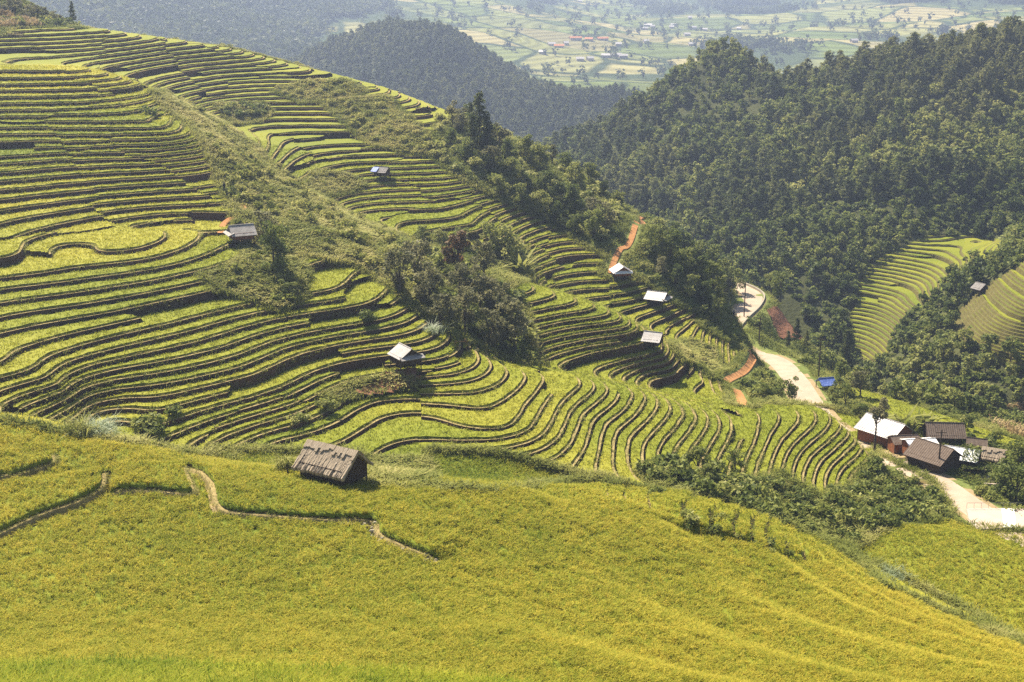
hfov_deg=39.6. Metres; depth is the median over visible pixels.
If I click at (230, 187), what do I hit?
shrub
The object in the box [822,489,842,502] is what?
shrub
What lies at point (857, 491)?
shrub
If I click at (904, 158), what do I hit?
forest pine
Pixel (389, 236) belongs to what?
weed clump
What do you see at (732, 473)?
shrub
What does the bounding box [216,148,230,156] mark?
weed clump
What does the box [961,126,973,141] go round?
forest pine
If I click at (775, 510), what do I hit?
shrub
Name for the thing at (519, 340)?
shrub
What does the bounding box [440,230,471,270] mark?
russet tree
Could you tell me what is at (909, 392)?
gully tree
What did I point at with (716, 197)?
forest pine
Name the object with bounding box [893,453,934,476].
bare earth
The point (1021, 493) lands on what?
shrub
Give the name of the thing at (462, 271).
grey tree
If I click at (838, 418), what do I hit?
road verge
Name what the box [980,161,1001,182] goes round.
forest pine
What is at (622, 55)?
village house
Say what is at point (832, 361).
gully tree
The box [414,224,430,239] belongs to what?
broadleaf tree
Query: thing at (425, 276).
grey tree
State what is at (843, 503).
shrub
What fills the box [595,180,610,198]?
broadleaf tree
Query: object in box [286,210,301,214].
weed clump
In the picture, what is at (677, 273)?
broadleaf tree
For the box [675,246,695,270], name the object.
broadleaf tree
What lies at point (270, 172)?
weed clump
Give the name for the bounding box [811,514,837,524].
shrub
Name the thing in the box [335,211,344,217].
weed clump
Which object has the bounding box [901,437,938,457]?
white roofed house
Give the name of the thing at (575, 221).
broadleaf tree
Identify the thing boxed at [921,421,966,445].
brown house
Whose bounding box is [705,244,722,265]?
broadleaf tree
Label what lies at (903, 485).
shrub
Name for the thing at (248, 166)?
weed clump
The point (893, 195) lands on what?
forest pine
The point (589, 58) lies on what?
village house
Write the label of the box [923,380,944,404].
gully tree
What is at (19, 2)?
broadleaf tree
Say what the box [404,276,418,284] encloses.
shrub
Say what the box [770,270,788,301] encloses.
broadleaf tree
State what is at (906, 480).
shrub
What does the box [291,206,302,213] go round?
weed clump
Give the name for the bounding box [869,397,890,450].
broadleaf tree
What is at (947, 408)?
gully scrub
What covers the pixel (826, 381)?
tarp shelter
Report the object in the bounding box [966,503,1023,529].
concrete platform
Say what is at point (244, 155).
weed clump
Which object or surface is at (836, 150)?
forest pine
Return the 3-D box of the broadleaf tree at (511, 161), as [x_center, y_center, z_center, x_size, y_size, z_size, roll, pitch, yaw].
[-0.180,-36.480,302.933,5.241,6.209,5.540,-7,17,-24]
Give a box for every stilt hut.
[223,223,257,247]
[370,166,392,181]
[387,342,425,379]
[609,263,632,286]
[643,290,672,313]
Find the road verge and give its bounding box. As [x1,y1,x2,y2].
[741,283,997,507]
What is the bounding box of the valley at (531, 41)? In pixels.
[277,0,1023,92]
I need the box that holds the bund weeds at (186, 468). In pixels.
[0,453,818,562]
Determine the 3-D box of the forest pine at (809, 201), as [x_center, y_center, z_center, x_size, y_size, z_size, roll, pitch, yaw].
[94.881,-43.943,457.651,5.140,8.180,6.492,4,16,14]
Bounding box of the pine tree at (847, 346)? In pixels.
[838,328,862,369]
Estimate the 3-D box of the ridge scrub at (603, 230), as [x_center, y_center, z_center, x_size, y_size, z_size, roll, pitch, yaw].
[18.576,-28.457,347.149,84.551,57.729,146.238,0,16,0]
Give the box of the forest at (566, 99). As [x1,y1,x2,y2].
[283,15,642,143]
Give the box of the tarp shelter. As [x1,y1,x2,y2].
[815,377,835,390]
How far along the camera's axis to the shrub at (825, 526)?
181.27 m
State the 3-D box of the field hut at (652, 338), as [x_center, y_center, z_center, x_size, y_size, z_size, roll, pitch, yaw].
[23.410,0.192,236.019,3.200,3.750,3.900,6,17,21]
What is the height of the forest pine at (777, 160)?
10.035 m
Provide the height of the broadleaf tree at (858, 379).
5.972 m
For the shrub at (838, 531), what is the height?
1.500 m
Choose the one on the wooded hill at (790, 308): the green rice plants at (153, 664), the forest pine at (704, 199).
the forest pine at (704, 199)
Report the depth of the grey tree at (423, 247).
222.21 m
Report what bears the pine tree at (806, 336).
on the hillside at (958, 480)
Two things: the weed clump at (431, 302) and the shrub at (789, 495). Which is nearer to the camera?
the shrub at (789, 495)
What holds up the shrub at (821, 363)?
on the hillside at (958, 480)
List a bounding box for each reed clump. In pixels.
[39,405,100,438]
[172,441,203,455]
[217,441,243,459]
[266,450,299,471]
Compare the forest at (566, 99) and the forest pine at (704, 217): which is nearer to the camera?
the forest pine at (704, 217)
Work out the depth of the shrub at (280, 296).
203.09 m
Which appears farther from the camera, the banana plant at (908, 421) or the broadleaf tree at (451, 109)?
the broadleaf tree at (451, 109)
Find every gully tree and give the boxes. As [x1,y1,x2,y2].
[817,343,827,349]
[818,352,830,368]
[820,349,835,370]
[830,351,842,370]
[834,356,850,375]
[835,361,851,376]
[836,354,849,364]
[847,365,865,388]
[886,377,907,398]
[897,373,917,397]
[900,379,921,402]
[917,378,935,402]
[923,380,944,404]
[935,385,953,403]
[942,387,964,408]
[961,392,979,414]
[971,394,986,415]
[981,404,997,417]
[981,410,990,417]
[997,408,1009,418]
[1008,408,1023,420]
[1009,415,1021,423]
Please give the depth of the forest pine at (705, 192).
495.23 m
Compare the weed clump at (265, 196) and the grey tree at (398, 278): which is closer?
the grey tree at (398, 278)
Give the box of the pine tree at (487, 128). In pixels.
[475,114,500,154]
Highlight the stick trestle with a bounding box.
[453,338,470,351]
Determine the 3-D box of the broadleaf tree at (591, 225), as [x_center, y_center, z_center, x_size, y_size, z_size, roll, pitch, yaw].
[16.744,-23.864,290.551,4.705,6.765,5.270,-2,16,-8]
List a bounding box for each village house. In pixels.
[554,44,563,47]
[569,36,581,39]
[576,57,583,60]
[584,37,593,41]
[586,56,593,60]
[597,37,608,40]
[601,53,610,57]
[618,54,627,57]
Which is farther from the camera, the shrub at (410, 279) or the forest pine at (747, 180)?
the forest pine at (747, 180)
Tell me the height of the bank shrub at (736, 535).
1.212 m
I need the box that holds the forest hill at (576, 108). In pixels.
[307,29,626,143]
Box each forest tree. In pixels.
[926,359,935,369]
[932,333,957,361]
[933,371,944,384]
[945,361,957,373]
[957,326,975,349]
[961,354,975,372]
[969,382,986,396]
[976,352,992,371]
[979,333,999,350]
[983,384,1000,403]
[987,365,997,378]
[989,392,1007,411]
[1001,335,1023,361]
[1005,361,1018,376]
[1007,378,1023,400]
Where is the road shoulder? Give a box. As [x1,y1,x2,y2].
[732,292,998,536]
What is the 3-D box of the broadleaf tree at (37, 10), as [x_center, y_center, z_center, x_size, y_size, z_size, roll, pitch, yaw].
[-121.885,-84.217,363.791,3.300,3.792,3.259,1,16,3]
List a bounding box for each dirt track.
[608,215,644,272]
[724,348,755,382]
[732,388,745,404]
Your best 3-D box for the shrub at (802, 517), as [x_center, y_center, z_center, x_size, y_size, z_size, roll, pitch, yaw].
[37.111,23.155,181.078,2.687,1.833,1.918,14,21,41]
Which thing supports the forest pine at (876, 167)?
on the wooded hill at (790, 308)
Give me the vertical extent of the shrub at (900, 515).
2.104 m
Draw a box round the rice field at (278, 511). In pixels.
[0,425,1023,681]
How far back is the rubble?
126.64 m
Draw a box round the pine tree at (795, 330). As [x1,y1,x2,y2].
[791,318,802,342]
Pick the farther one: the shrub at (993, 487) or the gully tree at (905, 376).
the gully tree at (905, 376)
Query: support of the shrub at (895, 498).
on the hillside at (958, 480)
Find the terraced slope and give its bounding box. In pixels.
[848,235,1023,376]
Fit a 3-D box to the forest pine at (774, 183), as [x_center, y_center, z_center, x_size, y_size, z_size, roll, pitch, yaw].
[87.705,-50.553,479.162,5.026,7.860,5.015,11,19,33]
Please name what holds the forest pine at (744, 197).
on the wooded hill at (790, 308)
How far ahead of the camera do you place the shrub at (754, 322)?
320.36 m
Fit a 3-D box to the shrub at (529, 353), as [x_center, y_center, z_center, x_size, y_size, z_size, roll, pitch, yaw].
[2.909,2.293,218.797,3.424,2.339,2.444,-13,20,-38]
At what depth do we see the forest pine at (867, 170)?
472.31 m
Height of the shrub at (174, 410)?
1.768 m
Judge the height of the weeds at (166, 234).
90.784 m
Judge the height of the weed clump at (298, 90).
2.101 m
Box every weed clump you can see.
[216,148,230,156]
[220,171,228,176]
[222,275,237,285]
[225,164,248,171]
[226,174,241,185]
[232,169,249,177]
[232,183,246,191]
[232,191,254,202]
[236,259,249,265]
[239,151,249,159]
[243,161,252,169]
[247,170,256,178]
[247,181,262,189]
[248,159,265,166]
[251,166,265,175]
[256,284,269,291]
[257,208,269,216]
[257,278,268,283]
[259,193,276,200]
[262,167,276,175]
[265,185,277,193]
[269,207,280,215]
[272,284,284,296]
[274,193,285,198]
[274,272,285,281]
[277,197,288,203]
[281,179,291,184]
[281,212,293,218]
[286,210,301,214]
[289,181,306,189]
[291,200,307,208]
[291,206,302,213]
[292,280,304,288]
[296,88,304,93]
[296,189,309,197]
[300,198,313,206]
[302,212,317,222]
[306,79,314,84]
[308,228,329,236]
[313,88,322,92]
[319,84,328,89]
[320,209,335,218]
[320,243,330,249]
[321,198,336,206]
[325,230,338,235]
[326,98,335,104]
[331,221,346,227]
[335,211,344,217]
[337,226,360,238]
[344,98,354,105]
[344,249,367,258]
[348,118,360,126]
[349,104,357,111]
[349,243,362,253]
[353,234,372,244]
[354,112,364,121]
[354,212,366,218]
[358,256,375,264]
[359,125,368,131]
[363,110,374,115]
[365,122,373,127]
[368,254,383,264]
[369,135,380,140]
[374,97,387,102]
[375,101,386,108]
[376,230,395,238]
[378,128,385,134]
[382,124,393,128]
[382,232,399,243]
[386,243,400,252]
[387,274,405,286]
[392,98,399,104]
[398,135,409,141]
[401,269,415,280]
[403,113,415,119]
[405,142,414,147]
[405,281,416,287]
[415,144,425,149]
[420,297,435,305]
[422,133,433,140]
[423,140,436,148]
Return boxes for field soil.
[0,454,821,563]
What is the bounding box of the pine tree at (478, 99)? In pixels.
[466,90,497,150]
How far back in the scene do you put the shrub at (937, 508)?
197.84 m
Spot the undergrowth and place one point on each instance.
(296, 234)
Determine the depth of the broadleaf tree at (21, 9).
356.88 m
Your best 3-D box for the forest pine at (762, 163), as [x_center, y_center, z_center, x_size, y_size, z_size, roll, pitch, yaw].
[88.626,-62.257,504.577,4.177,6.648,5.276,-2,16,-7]
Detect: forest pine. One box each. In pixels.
[628,189,639,207]
[635,205,644,213]
[636,194,651,208]
[648,189,659,204]
[654,187,669,209]
[664,191,677,208]
[673,201,680,213]
[685,227,693,237]
[691,222,703,239]
[692,201,703,216]
[694,190,703,203]
[697,215,708,230]
[699,196,708,207]
[699,207,712,223]
[701,182,712,199]
[706,178,717,194]
[707,187,722,206]
[710,200,722,214]
[711,194,719,210]
[715,208,734,227]
[716,174,729,192]
[721,177,742,202]
[724,160,740,183]
[724,193,738,211]
[729,202,739,214]
[730,213,737,225]
[731,207,740,217]
[733,183,754,212]
[736,179,743,191]
[737,157,755,179]
[738,176,756,194]
[740,207,751,219]
[742,166,758,182]
[748,191,766,213]
[751,178,758,190]
[753,210,763,220]
[755,152,763,164]
[755,168,765,180]
[755,176,760,187]
[757,156,767,168]
[757,185,769,209]
[763,165,768,176]
[763,196,776,212]
[765,147,777,164]
[765,155,784,175]
[766,180,778,196]
[770,164,783,186]
[772,196,793,217]
[772,204,778,217]
[774,179,790,197]
[780,143,795,158]
[780,159,795,178]
[788,148,799,166]
[793,187,808,206]
[794,159,810,178]
[798,154,812,167]
[801,192,814,210]
[802,185,817,203]
[809,172,826,194]
[814,136,832,160]
[821,159,837,182]
[823,177,833,193]
[830,139,843,164]
[831,179,837,189]
[833,174,847,196]
[838,176,857,198]
[839,145,854,166]
[842,134,850,146]
[855,183,864,197]
[856,156,876,181]
[856,173,870,188]
[861,172,885,196]
[864,129,877,145]
[867,135,880,152]
[870,192,878,202]
[871,160,877,173]
[874,166,892,190]
[876,128,887,146]
[877,163,893,178]
[883,124,902,143]
[888,114,904,134]
[889,185,901,198]
[894,123,905,138]
[894,149,916,173]
[899,161,919,190]
[908,150,925,166]
[910,172,926,190]
[920,147,939,172]
[921,152,927,164]
[935,147,957,173]
[949,169,959,190]
[951,146,976,171]
[951,154,975,183]
[953,149,959,165]
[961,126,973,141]
[968,172,984,187]
[970,149,983,170]
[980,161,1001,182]
[984,177,991,188]
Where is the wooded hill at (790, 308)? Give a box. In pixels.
[561,37,1023,411]
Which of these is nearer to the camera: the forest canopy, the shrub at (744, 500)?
the shrub at (744, 500)
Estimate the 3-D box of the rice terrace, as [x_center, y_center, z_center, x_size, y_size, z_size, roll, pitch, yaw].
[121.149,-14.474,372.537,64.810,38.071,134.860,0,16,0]
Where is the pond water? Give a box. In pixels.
[969,475,994,482]
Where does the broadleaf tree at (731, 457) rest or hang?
on the hillside at (958, 480)
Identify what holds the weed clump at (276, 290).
on the hillside at (958, 480)
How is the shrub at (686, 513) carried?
on the field soil
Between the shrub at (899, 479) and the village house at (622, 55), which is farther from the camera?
the village house at (622, 55)
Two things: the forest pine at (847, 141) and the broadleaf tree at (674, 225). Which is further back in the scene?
the forest pine at (847, 141)
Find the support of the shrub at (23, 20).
on the hillside at (958, 480)
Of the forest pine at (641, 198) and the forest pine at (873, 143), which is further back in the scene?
the forest pine at (641, 198)
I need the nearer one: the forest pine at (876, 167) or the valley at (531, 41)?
the forest pine at (876, 167)
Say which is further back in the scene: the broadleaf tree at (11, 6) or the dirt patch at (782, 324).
the broadleaf tree at (11, 6)
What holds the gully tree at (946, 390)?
on the hillside at (958, 480)
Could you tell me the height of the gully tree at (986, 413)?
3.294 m
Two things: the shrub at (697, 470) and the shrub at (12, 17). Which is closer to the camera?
the shrub at (697, 470)
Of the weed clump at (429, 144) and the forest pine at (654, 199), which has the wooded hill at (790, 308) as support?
the forest pine at (654, 199)
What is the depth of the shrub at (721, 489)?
177.32 m
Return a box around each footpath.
[182,466,216,512]
[217,200,246,234]
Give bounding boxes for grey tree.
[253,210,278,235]
[382,248,416,290]
[400,237,431,276]
[413,260,443,301]
[426,292,456,328]
[446,262,473,296]
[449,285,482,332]
[463,263,499,309]
[469,239,497,275]
[475,307,508,342]
[486,282,513,312]
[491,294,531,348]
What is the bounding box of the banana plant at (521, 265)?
[500,244,542,276]
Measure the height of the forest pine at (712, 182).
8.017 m
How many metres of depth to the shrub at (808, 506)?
186.42 m
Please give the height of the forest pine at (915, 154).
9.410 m
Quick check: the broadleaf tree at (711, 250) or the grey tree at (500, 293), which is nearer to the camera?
the grey tree at (500, 293)
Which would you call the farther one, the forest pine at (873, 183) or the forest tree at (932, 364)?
the forest pine at (873, 183)
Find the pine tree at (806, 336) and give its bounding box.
[802,330,810,345]
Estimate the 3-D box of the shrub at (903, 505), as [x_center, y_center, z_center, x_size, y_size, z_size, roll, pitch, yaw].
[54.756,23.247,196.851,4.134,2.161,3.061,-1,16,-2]
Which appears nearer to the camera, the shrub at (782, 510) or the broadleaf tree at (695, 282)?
the shrub at (782, 510)
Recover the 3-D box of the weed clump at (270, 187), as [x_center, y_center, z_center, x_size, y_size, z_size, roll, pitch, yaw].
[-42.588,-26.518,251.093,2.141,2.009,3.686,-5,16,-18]
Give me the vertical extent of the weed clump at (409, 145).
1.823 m
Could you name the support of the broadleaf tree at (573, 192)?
on the hillside at (958, 480)
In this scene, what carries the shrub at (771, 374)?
on the hillside at (958, 480)
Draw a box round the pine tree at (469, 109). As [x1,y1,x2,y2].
[465,102,473,122]
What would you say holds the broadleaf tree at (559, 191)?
on the hillside at (958, 480)
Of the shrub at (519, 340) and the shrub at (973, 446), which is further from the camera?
the shrub at (973, 446)
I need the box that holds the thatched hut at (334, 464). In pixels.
[286,439,373,485]
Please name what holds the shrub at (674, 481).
on the hillside at (958, 480)
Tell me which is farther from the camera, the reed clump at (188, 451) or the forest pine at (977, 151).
the forest pine at (977, 151)
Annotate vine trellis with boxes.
[962,462,1000,474]
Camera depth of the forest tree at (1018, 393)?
312.58 m
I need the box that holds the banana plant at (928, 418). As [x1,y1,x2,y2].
[904,407,953,428]
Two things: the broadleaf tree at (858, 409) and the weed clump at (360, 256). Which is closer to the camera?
the weed clump at (360, 256)
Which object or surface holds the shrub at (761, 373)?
on the hillside at (958, 480)
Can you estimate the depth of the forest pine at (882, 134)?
500.10 m
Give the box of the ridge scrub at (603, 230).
[430,112,737,312]
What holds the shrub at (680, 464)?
on the hillside at (958, 480)
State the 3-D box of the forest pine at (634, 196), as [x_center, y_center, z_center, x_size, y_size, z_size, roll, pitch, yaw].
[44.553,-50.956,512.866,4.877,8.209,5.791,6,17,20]
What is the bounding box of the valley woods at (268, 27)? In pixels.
[28,0,1023,90]
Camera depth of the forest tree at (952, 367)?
331.75 m
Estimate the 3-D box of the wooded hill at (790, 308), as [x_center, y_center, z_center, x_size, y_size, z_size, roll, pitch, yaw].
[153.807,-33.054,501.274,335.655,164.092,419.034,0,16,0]
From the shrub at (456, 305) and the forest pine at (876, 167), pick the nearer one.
the shrub at (456, 305)
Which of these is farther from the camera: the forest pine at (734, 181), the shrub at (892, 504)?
the forest pine at (734, 181)
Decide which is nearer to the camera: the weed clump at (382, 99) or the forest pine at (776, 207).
the weed clump at (382, 99)
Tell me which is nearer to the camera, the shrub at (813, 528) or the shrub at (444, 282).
the shrub at (813, 528)
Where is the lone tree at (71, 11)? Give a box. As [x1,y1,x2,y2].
[68,1,76,19]
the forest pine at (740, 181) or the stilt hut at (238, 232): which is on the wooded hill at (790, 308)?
the forest pine at (740, 181)
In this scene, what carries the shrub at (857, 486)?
on the hillside at (958, 480)
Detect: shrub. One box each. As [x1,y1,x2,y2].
[9,15,21,19]
[16,18,27,24]
[38,15,51,19]
[49,18,63,25]
[63,17,74,24]
[130,411,163,431]
[139,105,158,115]
[143,416,167,437]
[163,404,182,416]
[219,101,234,110]
[221,185,235,190]
[223,109,231,115]
[225,189,243,196]
[234,108,243,116]
[240,103,257,109]
[253,109,265,115]
[255,101,267,108]
[268,292,286,302]
[286,412,312,425]
[314,397,340,410]
[358,308,376,321]
[389,236,411,249]
[392,263,412,274]
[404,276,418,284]
[424,247,445,266]
[431,246,439,254]
[438,279,450,285]
[441,290,457,300]
[446,299,461,309]
[450,257,470,266]
[451,275,466,283]
[459,305,478,313]
[461,323,490,335]
[481,278,503,290]
[482,298,506,308]
[493,287,515,297]
[503,313,530,321]
[504,330,523,346]
[512,287,528,299]
[518,325,540,340]
[521,350,537,358]
[634,454,665,472]
[644,464,668,482]
[648,486,665,494]
[657,451,681,463]
[664,478,676,486]
[665,458,689,470]
[667,466,695,482]
[680,508,700,523]
[684,477,715,492]
[684,517,696,529]
[689,463,714,476]
[692,472,717,483]
[700,457,728,472]
[701,478,731,498]
[706,524,723,535]
[710,511,730,522]
[716,467,726,481]
[716,480,741,493]
[717,483,733,494]
[722,492,734,501]
[723,475,734,484]
[727,468,738,476]
[731,472,754,483]
[732,533,744,540]
[733,479,755,496]
[735,495,755,508]
[737,377,754,387]
[745,385,771,398]
[745,484,769,498]
[747,316,762,327]
[747,474,765,483]
[751,369,770,381]
[753,495,768,511]
[756,481,777,498]
[758,502,782,517]
[759,473,781,489]
[760,376,771,382]
[761,495,781,506]
[765,535,775,546]
[766,370,776,379]
[770,384,780,394]
[772,506,793,525]
[773,477,785,490]
[781,491,801,502]
[781,502,805,516]
[785,549,794,556]
[787,485,801,492]
[794,498,812,512]
[795,488,811,499]
[795,515,814,523]
[796,355,818,363]
[801,498,822,505]
[805,522,816,531]
[807,503,837,518]
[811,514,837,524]
[814,360,824,367]
[817,521,830,533]
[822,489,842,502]
[825,483,840,489]
[825,486,846,494]
[829,503,838,514]
[830,495,853,509]
[833,524,855,532]
[834,529,847,537]
[835,506,858,523]
[841,486,860,493]
[843,531,861,541]
[844,478,871,492]
[845,498,857,507]
[848,490,872,501]
[852,506,868,516]
[854,478,871,487]
[855,470,871,478]
[856,501,865,508]
[857,507,884,524]
[859,488,881,502]
[859,506,882,514]
[861,499,875,507]
[861,518,877,531]
[864,457,884,470]
[865,463,880,471]
[866,483,881,489]
[867,495,878,502]
[868,474,885,483]
[871,471,886,479]
[873,483,899,494]
[874,503,889,513]
[876,490,892,498]
[876,494,889,503]
[876,519,890,528]
[880,479,894,487]
[883,510,903,519]
[886,500,897,508]
[886,513,902,526]
[891,488,913,499]
[892,469,906,478]
[892,476,905,483]
[892,497,898,503]
[892,508,915,521]
[896,500,919,509]
[897,482,907,489]
[901,497,916,504]
[902,477,916,485]
[902,487,919,495]
[903,471,923,483]
[905,502,927,517]
[912,485,923,490]
[916,493,937,504]
[922,485,939,497]
[923,492,946,502]
[925,504,950,513]
[960,439,971,447]
[966,443,981,448]
[973,484,990,496]
[981,489,998,501]
[982,484,999,492]
[984,433,997,443]
[988,441,1002,447]
[1005,504,1023,511]
[1014,498,1023,504]
[1018,488,1023,497]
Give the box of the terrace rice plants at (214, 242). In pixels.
[0,64,1022,618]
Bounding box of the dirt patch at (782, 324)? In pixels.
[767,306,803,339]
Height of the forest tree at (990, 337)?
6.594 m
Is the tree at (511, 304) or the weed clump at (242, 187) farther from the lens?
the weed clump at (242, 187)
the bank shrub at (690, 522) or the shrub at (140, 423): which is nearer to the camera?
the bank shrub at (690, 522)
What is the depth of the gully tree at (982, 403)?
279.90 m
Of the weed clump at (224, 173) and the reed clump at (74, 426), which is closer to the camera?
the reed clump at (74, 426)
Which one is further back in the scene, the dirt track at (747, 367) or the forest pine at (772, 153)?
the forest pine at (772, 153)
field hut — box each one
[641,330,664,355]
[970,282,987,294]
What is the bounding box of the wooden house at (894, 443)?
[887,434,919,453]
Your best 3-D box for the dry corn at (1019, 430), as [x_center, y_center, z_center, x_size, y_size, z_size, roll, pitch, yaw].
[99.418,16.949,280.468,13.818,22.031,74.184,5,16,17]
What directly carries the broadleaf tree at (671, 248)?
on the hillside at (958, 480)
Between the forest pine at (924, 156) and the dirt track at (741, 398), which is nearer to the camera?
the dirt track at (741, 398)
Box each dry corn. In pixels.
[0,9,44,27]
[981,400,1023,436]
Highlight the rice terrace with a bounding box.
[849,235,1023,374]
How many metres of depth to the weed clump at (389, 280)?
218.02 m
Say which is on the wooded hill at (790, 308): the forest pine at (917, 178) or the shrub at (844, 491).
the forest pine at (917, 178)
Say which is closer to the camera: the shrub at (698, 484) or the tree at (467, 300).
the shrub at (698, 484)
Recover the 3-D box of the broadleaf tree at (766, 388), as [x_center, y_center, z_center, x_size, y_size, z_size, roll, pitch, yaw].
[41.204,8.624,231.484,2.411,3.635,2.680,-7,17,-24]
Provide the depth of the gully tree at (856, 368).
290.08 m
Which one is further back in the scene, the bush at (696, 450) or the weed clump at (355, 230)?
the weed clump at (355, 230)
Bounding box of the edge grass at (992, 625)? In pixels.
[0,25,1023,646]
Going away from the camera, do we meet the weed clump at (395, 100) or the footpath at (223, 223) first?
the footpath at (223, 223)
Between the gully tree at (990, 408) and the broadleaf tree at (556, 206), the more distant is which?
the broadleaf tree at (556, 206)
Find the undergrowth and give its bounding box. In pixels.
[0,0,1023,541]
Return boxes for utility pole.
[743,283,745,316]
[817,337,824,376]
[936,430,946,458]
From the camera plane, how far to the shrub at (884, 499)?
198.67 m
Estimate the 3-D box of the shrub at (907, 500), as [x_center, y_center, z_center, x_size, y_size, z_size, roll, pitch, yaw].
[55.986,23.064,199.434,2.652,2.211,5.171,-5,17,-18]
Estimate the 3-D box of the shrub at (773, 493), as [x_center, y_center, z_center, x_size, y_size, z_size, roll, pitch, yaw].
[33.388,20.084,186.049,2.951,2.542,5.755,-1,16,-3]
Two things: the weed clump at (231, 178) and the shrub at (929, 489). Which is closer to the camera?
the shrub at (929, 489)
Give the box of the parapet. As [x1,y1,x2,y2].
[740,282,764,325]
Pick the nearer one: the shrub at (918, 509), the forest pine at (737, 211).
the shrub at (918, 509)
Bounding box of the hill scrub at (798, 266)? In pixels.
[595,69,1023,414]
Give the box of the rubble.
[341,521,438,564]
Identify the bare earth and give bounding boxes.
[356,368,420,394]
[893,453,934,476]
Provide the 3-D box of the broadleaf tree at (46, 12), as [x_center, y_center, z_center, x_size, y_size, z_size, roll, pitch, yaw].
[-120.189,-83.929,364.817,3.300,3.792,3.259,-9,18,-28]
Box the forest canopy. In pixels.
[541,30,1023,395]
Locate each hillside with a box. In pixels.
[0,0,1023,538]
[0,28,935,587]
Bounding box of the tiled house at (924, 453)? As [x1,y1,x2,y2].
[903,437,965,473]
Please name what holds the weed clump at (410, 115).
on the hillside at (958, 480)
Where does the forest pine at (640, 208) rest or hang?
on the wooded hill at (790, 308)
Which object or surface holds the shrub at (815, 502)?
on the hillside at (958, 480)
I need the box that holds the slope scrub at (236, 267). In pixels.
[140,33,710,468]
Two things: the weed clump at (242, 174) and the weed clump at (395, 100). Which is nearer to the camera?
the weed clump at (242, 174)
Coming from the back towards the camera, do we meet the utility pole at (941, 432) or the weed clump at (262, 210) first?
the weed clump at (262, 210)
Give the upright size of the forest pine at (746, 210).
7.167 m
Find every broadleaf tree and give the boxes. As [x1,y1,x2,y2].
[0,2,7,13]
[5,0,19,11]
[13,0,22,10]
[19,8,30,17]
[22,2,36,14]
[31,4,40,14]
[38,6,48,16]
[47,11,56,18]
[258,219,289,272]
[277,279,297,293]
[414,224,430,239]
[433,225,448,242]
[443,128,456,146]
[444,100,460,125]
[451,227,468,241]
[453,107,468,130]
[454,136,475,159]
[479,221,506,246]
[482,145,501,167]
[490,174,508,195]
[490,222,524,261]
[492,122,510,148]
[498,156,522,181]
[501,139,518,159]
[511,249,532,269]
[513,182,528,204]
[515,171,533,192]
[516,134,534,160]
[529,189,552,213]
[530,141,551,170]
[532,169,554,197]
[546,143,558,160]
[547,200,562,224]
[551,181,570,204]
[556,152,572,173]
[562,183,585,213]
[564,161,585,185]
[566,213,581,234]
[579,162,599,187]
[581,197,599,218]
[584,207,605,238]
[593,199,615,226]
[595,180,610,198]
[612,190,625,208]
[640,223,666,257]
[652,217,669,233]
[653,256,668,273]
[659,228,682,264]
[666,263,684,288]
[670,221,679,233]
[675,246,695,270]
[678,230,694,250]
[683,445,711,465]
[686,274,702,292]
[690,239,706,259]
[691,254,712,284]
[696,280,716,306]
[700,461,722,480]
[703,260,727,290]
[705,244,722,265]
[708,302,723,321]
[709,297,726,315]
[716,258,731,277]
[719,276,734,295]
[726,448,747,470]
[728,266,745,291]
[756,383,773,397]
[763,270,776,291]
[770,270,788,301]
[771,378,786,396]
[781,376,798,398]
[825,386,838,402]
[832,375,846,392]
[835,383,857,405]
[849,369,870,395]
[850,403,872,418]
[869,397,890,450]
[960,414,975,429]
[987,428,1004,440]
[988,457,1023,501]
[995,470,1014,487]
[1004,440,1023,463]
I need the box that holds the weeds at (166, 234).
[0,50,1017,615]
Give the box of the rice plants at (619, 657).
[0,605,1023,681]
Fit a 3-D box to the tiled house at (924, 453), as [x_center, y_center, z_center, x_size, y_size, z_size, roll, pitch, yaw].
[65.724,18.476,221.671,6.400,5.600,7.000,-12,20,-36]
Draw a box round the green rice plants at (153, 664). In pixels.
[0,645,649,681]
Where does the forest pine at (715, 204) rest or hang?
on the wooded hill at (790, 308)
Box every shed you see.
[944,445,982,472]
[966,437,987,447]
[981,446,1007,464]
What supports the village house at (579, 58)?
on the valley at (531, 41)
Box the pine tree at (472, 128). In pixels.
[464,114,481,151]
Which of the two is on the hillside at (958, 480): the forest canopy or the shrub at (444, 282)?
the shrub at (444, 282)
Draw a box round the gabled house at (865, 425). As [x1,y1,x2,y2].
[853,412,915,449]
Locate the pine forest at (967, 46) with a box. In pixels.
[542,15,1023,202]
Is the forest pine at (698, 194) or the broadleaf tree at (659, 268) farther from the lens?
the forest pine at (698, 194)
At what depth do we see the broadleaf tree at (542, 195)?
296.32 m
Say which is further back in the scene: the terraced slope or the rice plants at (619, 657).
the terraced slope
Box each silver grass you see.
[61,408,126,439]
[418,319,453,334]
[874,558,915,584]
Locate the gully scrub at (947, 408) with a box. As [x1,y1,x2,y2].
[801,349,1023,427]
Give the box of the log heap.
[3,32,25,36]
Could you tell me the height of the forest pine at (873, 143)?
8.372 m
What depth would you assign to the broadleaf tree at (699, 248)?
338.82 m
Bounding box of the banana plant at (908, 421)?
[887,403,931,431]
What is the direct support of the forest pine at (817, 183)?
on the wooded hill at (790, 308)
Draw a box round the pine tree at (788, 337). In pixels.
[785,330,791,348]
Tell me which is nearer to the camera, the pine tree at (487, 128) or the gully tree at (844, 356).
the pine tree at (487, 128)

